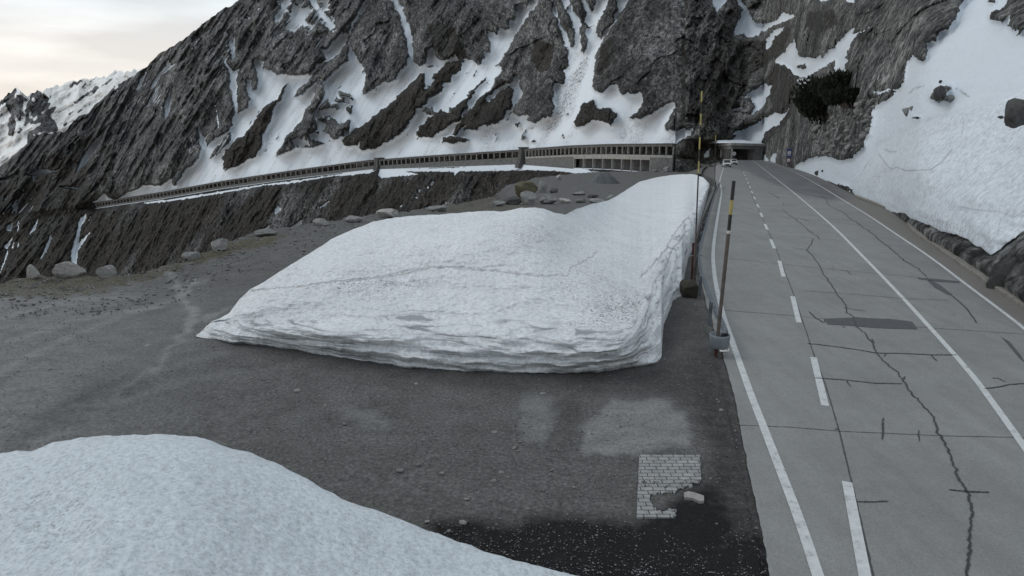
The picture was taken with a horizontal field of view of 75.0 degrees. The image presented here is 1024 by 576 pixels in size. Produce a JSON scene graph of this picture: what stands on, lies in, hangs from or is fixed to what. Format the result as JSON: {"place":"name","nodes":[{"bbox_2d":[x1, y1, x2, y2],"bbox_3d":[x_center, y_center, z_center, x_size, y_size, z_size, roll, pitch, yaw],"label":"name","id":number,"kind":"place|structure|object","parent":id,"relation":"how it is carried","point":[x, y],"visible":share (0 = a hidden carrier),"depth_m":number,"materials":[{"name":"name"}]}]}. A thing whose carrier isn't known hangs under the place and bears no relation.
{"place":"outdoors","nodes":[
{"label":"outdoors","id":0,"kind":"place"},
{"bbox_2d":[0,69,141,165],"bbox_3d":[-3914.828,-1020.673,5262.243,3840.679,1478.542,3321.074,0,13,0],"label":"peaks","id":1,"kind":"object","parent":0,"point":[24,119],"visible":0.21,"depth_m":4793.41,"materials":[{"name":"white snow"}]},
{"bbox_2d":[0,0,237,100],"label":"sky","id":2,"kind":"structure","parent":0,"point":[44,44],"materials":[{"name":"white"}]},
{"bbox_2d":[0,0,693,283],"bbox_3d":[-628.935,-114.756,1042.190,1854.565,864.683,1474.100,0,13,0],"label":"mountain slope","id":3,"kind":"structure","parent":0,"point":[238,89],"depth_m":707.22,"materials":[{"name":"grey stone"}]},
{"bbox_2d":[95,160,373,207],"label":"avalanche gallery","id":4,"kind":"object","parent":3,"relation":"on","point":[369,167],"visible":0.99,"depth_m":735.22,"materials":[{"name":"grey concrete"}]},
{"bbox_2d":[373,158,383,170],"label":"gallery tower","id":5,"kind":"structure","parent":3,"relation":"on","point":[377,165],"depth_m":626.40,"materials":[{"name":"concrete"}]},
{"bbox_2d":[379,150,517,168],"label":"avalanche gallery","id":6,"kind":"object","parent":3,"relation":"on","point":[488,161],"visible":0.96,"depth_m":553.50,"materials":[{"name":"grey concrete"}]},
{"bbox_2d":[515,147,528,167],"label":"gallery tower","id":7,"kind":"structure","parent":3,"relation":"on","point":[520,163],"depth_m":494.51,"materials":[{"name":"concrete"}]},
{"bbox_2d":[524,143,675,171],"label":"avalanche gallery","id":8,"kind":"object","parent":3,"relation":"on","point":[622,161],"visible":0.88,"depth_m":384.76,"materials":[{"name":"grey concrete"}]},
{"bbox_2d":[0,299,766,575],"bbox_3d":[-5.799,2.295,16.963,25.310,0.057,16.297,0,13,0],"label":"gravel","id":9,"kind":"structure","parent":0,"point":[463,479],"depth_m":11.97,"materials":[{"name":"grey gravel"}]},
{"bbox_2d":[0,164,886,575],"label":"ground","id":10,"kind":"structure","parent":0,"point":[170,328],"depth_m":14.97,"materials":[{"name":"grey asphalt"}]},
{"bbox_2d":[26,264,39,278],"bbox_3d":[-20.032,-0.616,27.911,0.510,0.780,0.298,2,14,9],"label":"boulder","id":11,"kind":"object","parent":10,"relation":"on","point":[32,272],"visible":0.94,"depth_m":27.79,"materials":[{"name":"stone"}]},
{"bbox_2d":[52,261,85,277],"bbox_3d":[-18.889,-0.749,28.600,1.259,0.794,0.787,0,13,0],"label":"boulder","id":12,"kind":"object","parent":10,"relation":"on","point":[66,269],"visible":0.89,"depth_m":28.31,"materials":[{"name":"stone"}]},
{"bbox_2d":[96,265,116,277],"bbox_3d":[-17.168,-0.662,28.320,0.842,0.708,0.481,3,14,11],"label":"boulder","id":13,"kind":"object","parent":10,"relation":"on","point":[107,271],"visible":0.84,"depth_m":28.10,"materials":[{"name":"grey stone"}]},
{"bbox_2d":[181,252,201,259],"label":"boulder","id":14,"kind":"object","parent":10,"relation":"on","point":[192,255],"visible":0.99,"depth_m":32.17,"materials":[{"name":"grey stone"}]},
{"bbox_2d":[211,238,227,250],"bbox_3d":[-15.324,-2.278,34.954,0.745,0.720,0.917,-10,17,-35],"label":"boulder","id":15,"kind":"object","parent":10,"relation":"on","point":[220,244],"visible":0.95,"depth_m":34.74,"materials":[{"name":"grey stone"}]},
{"bbox_2d":[0,194,498,317],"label":"edge rubble","id":16,"kind":"object","parent":10,"relation":"on","point":[118,308],"visible":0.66,"depth_m":27.19,"materials":[{"name":"grey stone"}]},
{"bbox_2d":[255,228,276,235],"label":"boulder","id":17,"kind":"object","parent":10,"relation":"on","point":[266,232],"visible":0.91,"depth_m":39.24,"materials":[{"name":"grey stone"}]},
{"bbox_2d":[0,434,575,575],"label":"snow mound","id":18,"kind":"object","parent":10,"relation":"on","point":[147,505],"visible":1,"depth_m":7.67,"materials":[{"name":"white snow"}]},
{"bbox_2d":[313,218,328,225],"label":"boulder","id":19,"kind":"object","parent":10,"relation":"on","point":[320,222],"visible":0.95,"depth_m":45.30,"materials":[{"name":"stone"}]},
{"bbox_2d":[345,215,362,222],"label":"boulder","id":20,"kind":"object","parent":10,"relation":"on","point":[351,219],"visible":0.93,"depth_m":47.64,"materials":[{"name":"grey stone"}]},
{"bbox_2d":[376,208,398,216],"bbox_3d":[-9.818,-5.870,52.136,1.723,0.670,1.224,0,13,0],"label":"boulder","id":21,"kind":"object","parent":10,"relation":"on","point":[389,212],"visible":1,"depth_m":51.86,"materials":[{"name":"stone"}]},
{"bbox_2d":[428,205,447,211],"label":"boulder","id":22,"kind":"object","parent":10,"relation":"on","point":[439,208],"visible":0.94,"depth_m":58.60,"materials":[{"name":"grey stone"}]},
{"bbox_2d":[196,174,708,373],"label":"snow pile","id":23,"kind":"object","parent":10,"relation":"on","point":[594,287],"visible":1,"depth_m":20.68,"materials":[{"name":"white snow"}]},
{"bbox_2d":[459,520,466,524],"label":"loose stone","id":24,"kind":"object","parent":10,"relation":"on","point":[462,522],"visible":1,"depth_m":10.74,"materials":[{"name":"stone"}]},
{"bbox_2d":[491,201,505,205],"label":"boulder","id":25,"kind":"object","parent":10,"relation":"on","point":[497,203],"visible":0.98,"depth_m":66.09,"materials":[{"name":"grey stone"}]},
{"bbox_2d":[503,196,521,204],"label":"boulder","id":26,"kind":"object","parent":10,"relation":"on","point":[514,200],"visible":0.87,"depth_m":68.55,"materials":[{"name":"grey stone"}]},
{"bbox_2d":[515,181,537,198],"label":"boulder","id":27,"kind":"object","parent":10,"relation":"on","point":[522,186],"visible":0.56,"depth_m":78.56,"materials":[{"name":"beige stone"}]},
{"bbox_2d":[520,191,536,204],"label":"boulder","id":28,"kind":"object","parent":10,"relation":"on","point":[528,197],"visible":0.88,"depth_m":67.63,"materials":[{"name":"grey stone"}]},
{"bbox_2d":[539,180,546,192],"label":"boulder","id":29,"kind":"object","parent":10,"relation":"on","point":[542,186],"visible":0.94,"depth_m":95.61,"materials":[{"name":"grey stone"}]},
{"bbox_2d":[539,194,556,203],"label":"boulder","id":30,"kind":"object","parent":10,"relation":"on","point":[547,199],"visible":0.92,"depth_m":68.55,"materials":[{"name":"grey stone"}]},
{"bbox_2d":[550,188,557,192],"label":"boulder","id":31,"kind":"object","parent":10,"relation":"on","point":[553,190],"visible":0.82,"depth_m":93.99,"materials":[{"name":"grey stone"}]},
{"bbox_2d":[558,198,570,202],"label":"boulder","id":32,"kind":"object","parent":10,"relation":"on","point":[563,200],"visible":0.96,"depth_m":70.38,"materials":[{"name":"stone"}]},
{"bbox_2d":[572,191,585,194],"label":"boulder","id":33,"kind":"object","parent":10,"relation":"on","point":[580,193],"visible":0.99,"depth_m":87.83,"materials":[{"name":"grey stone"}]},
{"bbox_2d":[575,198,585,202],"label":"boulder","id":34,"kind":"object","parent":10,"relation":"on","point":[581,200],"visible":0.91,"depth_m":70.40,"materials":[{"name":"grey stone"}]},
{"bbox_2d":[587,194,597,197],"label":"boulder","id":35,"kind":"object","parent":10,"relation":"on","point":[591,196],"visible":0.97,"depth_m":81.18,"materials":[{"name":"grey stone"}]},
{"bbox_2d":[588,198,604,202],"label":"boulder","id":36,"kind":"object","parent":10,"relation":"on","point":[595,200],"visible":0.73,"depth_m":70.39,"materials":[{"name":"grey stone"}]},
{"bbox_2d":[587,172,619,183],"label":"gravel heap","id":37,"kind":"object","parent":10,"relation":"on","point":[603,178],"visible":0.97,"depth_m":136.51,"materials":[{"name":"grey gravel"}]},
{"bbox_2d":[605,194,615,200],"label":"boulder","id":38,"kind":"object","parent":10,"relation":"on","point":[611,196],"visible":0.52,"depth_m":71.23,"materials":[{"name":"grey stone"}]},
{"bbox_2d":[636,455,700,518],"bbox_3d":[2.835,3.527,11.891,1.155,0.100,2.394,3,14,11],"label":"paved inset","id":39,"kind":"object","parent":10,"relation":"on","point":[665,474],"visible":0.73,"depth_m":12.04,"materials":[{"name":"grey stone"}]},
{"bbox_2d":[679,279,697,297],"bbox_3d":[6.672,0.039,25.130,0.661,0.717,0.538,0,13,0],"label":"boulder","id":40,"kind":"object","parent":10,"relation":"on","point":[688,288],"visible":1,"depth_m":24.97,"materials":[{"name":"brown stone"}]},
{"bbox_2d":[690,242,693,278],"bbox_3d":[7.577,-1.040,28.005,0.131,1.752,0.095,0,13,0],"label":"pipe post","id":41,"kind":"object","parent":10,"relation":"on","point":[692,260],"visible":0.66,"depth_m":27.95,"materials":[{"name":"metal"}]},
{"bbox_2d":[684,491,703,503],"bbox_3d":[3.118,3.596,11.423,0.366,0.075,0.236,7,15,28],"label":"loose paving stone","id":42,"kind":"object","parent":10,"relation":"on","point":[695,497],"visible":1,"depth_m":11.39,"materials":[{"name":"grey stone"}]},
{"bbox_2d":[690,237,702,280],"bbox_3d":[7.632,-1.102,27.678,0.532,2.026,0.066,0,13,0],"label":"pipe post","id":43,"kind":"object","parent":10,"relation":"on","point":[696,258],"visible":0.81,"depth_m":27.60,"materials":[{"name":"brown metal"}]},
{"bbox_2d":[693,91,702,279],"bbox_3d":[7.492,-3.948,26.892,0.235,7.665,0.064,0,13,0],"label":"snow pole","id":44,"kind":"object","parent":10,"relation":"on","point":[697,187],"visible":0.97,"depth_m":26.83,"materials":[{"name":"brown metal"}]},
{"bbox_2d":[693,175,715,270],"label":"handrail","id":45,"kind":"object","parent":10,"relation":"on","point":[700,229],"visible":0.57,"depth_m":42.78,"materials":[{"name":"metal"}]},
{"bbox_2d":[699,162,721,175],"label":"stone parapet","id":46,"kind":"structure","parent":10,"relation":"on","point":[707,166],"depth_m":234.44,"materials":[{"name":"grey stone"}]},
{"bbox_2d":[696,182,727,333],"bbox_3d":[16.157,-6.037,53.543,1.283,2.350,74.296,4,14,16],"label":"guardrail","id":47,"kind":"object","parent":10,"relation":"on","point":[713,306],"visible":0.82,"depth_m":25.32,"materials":[{"name":"metal"}]},
{"bbox_2d":[714,135,715,179],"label":"snow pole","id":48,"kind":"object","parent":10,"relation":"on","point":[715,155],"visible":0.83,"depth_m":109.17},
{"bbox_2d":[709,181,735,356],"bbox_3d":[5.774,-0.454,18.101,0.560,4.868,0.560,0,13,0],"label":"snow pole","id":49,"kind":"object","parent":10,"relation":"on","point":[719,339],"visible":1,"depth_m":18.26,"materials":[{"name":"brown metal"}]},
{"bbox_2d":[710,139,764,161],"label":"tunnel portal","id":50,"kind":"object","parent":10,"relation":"on","point":[749,150],"visible":0.59,"depth_m":299.49,"materials":[{"name":"concrete"}]},
{"bbox_2d":[786,148,791,164],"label":"road sign","id":51,"kind":"object","parent":10,"relation":"on","point":[789,155],"visible":0.98,"depth_m":177.21,"materials":[{"name":"metal"}]},
{"bbox_2d":[986,257,1015,288],"bbox_3d":[20.369,-0.151,26.417,2.717,2.487,1.760,-7,15,-28],"label":"boulder","id":52,"kind":"object","parent":10,"relation":"on","point":[1000,270],"visible":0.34,"depth_m":26.16,"materials":[{"name":"grey stone"}]},
{"bbox_2d":[685,0,1023,302],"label":"rocky hillside","id":53,"kind":"structure","parent":0,"point":[749,64],"depth_m":99.67,"materials":[{"name":"grey stone"}]},
{"bbox_2d":[791,75,827,125],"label":"mountain pine","id":54,"kind":"object","parent":53,"relation":"on","point":[808,102],"visible":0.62,"depth_m":115.06,"materials":[{"name":"green plant"}]},
{"bbox_2d":[812,126,817,132],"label":"rubble block","id":55,"kind":"object","parent":53,"relation":"on","point":[814,129],"depth_m":128.44,"materials":[{"name":"grey stone"}]},
{"bbox_2d":[820,141,825,148],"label":"rubble block","id":56,"kind":"object","parent":53,"relation":"on","point":[822,144],"depth_m":113.20,"materials":[{"name":"grey stone"}]},
{"bbox_2d":[828,144,833,152],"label":"rubble block","id":57,"kind":"object","parent":53,"relation":"on","point":[831,148],"depth_m":100.75,"materials":[{"name":"grey stone"}]},
{"bbox_2d":[817,67,852,96],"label":"mountain pine","id":58,"kind":"object","parent":53,"relation":"on","point":[834,79],"visible":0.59,"depth_m":96.38,"materials":[{"name":"green plant"}]},
{"bbox_2d":[822,85,860,108],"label":"mountain pine","id":59,"kind":"object","parent":53,"relation":"on","point":[846,96],"visible":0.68,"depth_m":87.95,"materials":[{"name":"green plant"}]},
{"bbox_2d":[853,108,859,115],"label":"rubble block","id":60,"kind":"object","parent":53,"relation":"on","point":[856,111],"depth_m":83.78,"materials":[{"name":"grey stone"}]},
{"bbox_2d":[857,100,863,106],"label":"rubble block","id":61,"kind":"object","parent":53,"relation":"on","point":[859,104],"depth_m":82.16,"materials":[{"name":"grey stone"}]},
{"bbox_2d":[902,108,908,115],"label":"boulder","id":62,"kind":"object","parent":53,"relation":"on","point":[905,111],"visible":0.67,"depth_m":57.40,"materials":[{"name":"grey stone"}]},
{"bbox_2d":[849,89,1023,254],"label":"snow bank","id":63,"kind":"structure","parent":53,"relation":"on","point":[961,174],"depth_m":38.06,"materials":[{"name":"white snow"}]},
{"bbox_2d":[1004,98,1023,127],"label":"boulder","id":64,"kind":"object","parent":63,"relation":"on","point":[1014,113],"visible":1,"depth_m":31.06,"materials":[{"name":"grey stone"}]},
{"bbox_2d":[933,86,945,100],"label":"boulder","id":65,"kind":"object","parent":53,"relation":"on","point":[939,92],"visible":1,"depth_m":46.23,"materials":[{"name":"grey stone"}]},
{"bbox_2d":[947,94,954,101],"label":"boulder","id":66,"kind":"object","parent":53,"relation":"on","point":[950,98],"visible":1,"depth_m":46.75,"materials":[{"name":"grey stone"}]},
{"bbox_2d":[698,160,1023,575],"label":"road","id":67,"kind":"structure","parent":0,"point":[874,359],"depth_m":16.60,"materials":[{"name":"grey asphalt"}]},
{"bbox_2d":[722,159,731,166],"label":"car","id":68,"kind":"object","parent":67,"relation":"on","point":[726,162],"visible":0.99,"depth_m":182.31,"materials":[{"name":"white paint"}]},
{"bbox_2d":[731,159,737,164],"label":"car","id":69,"kind":"object","parent":67,"relation":"on","point":[733,161],"visible":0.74,"depth_m":207.74,"materials":[{"name":"white paint"}]}
]}

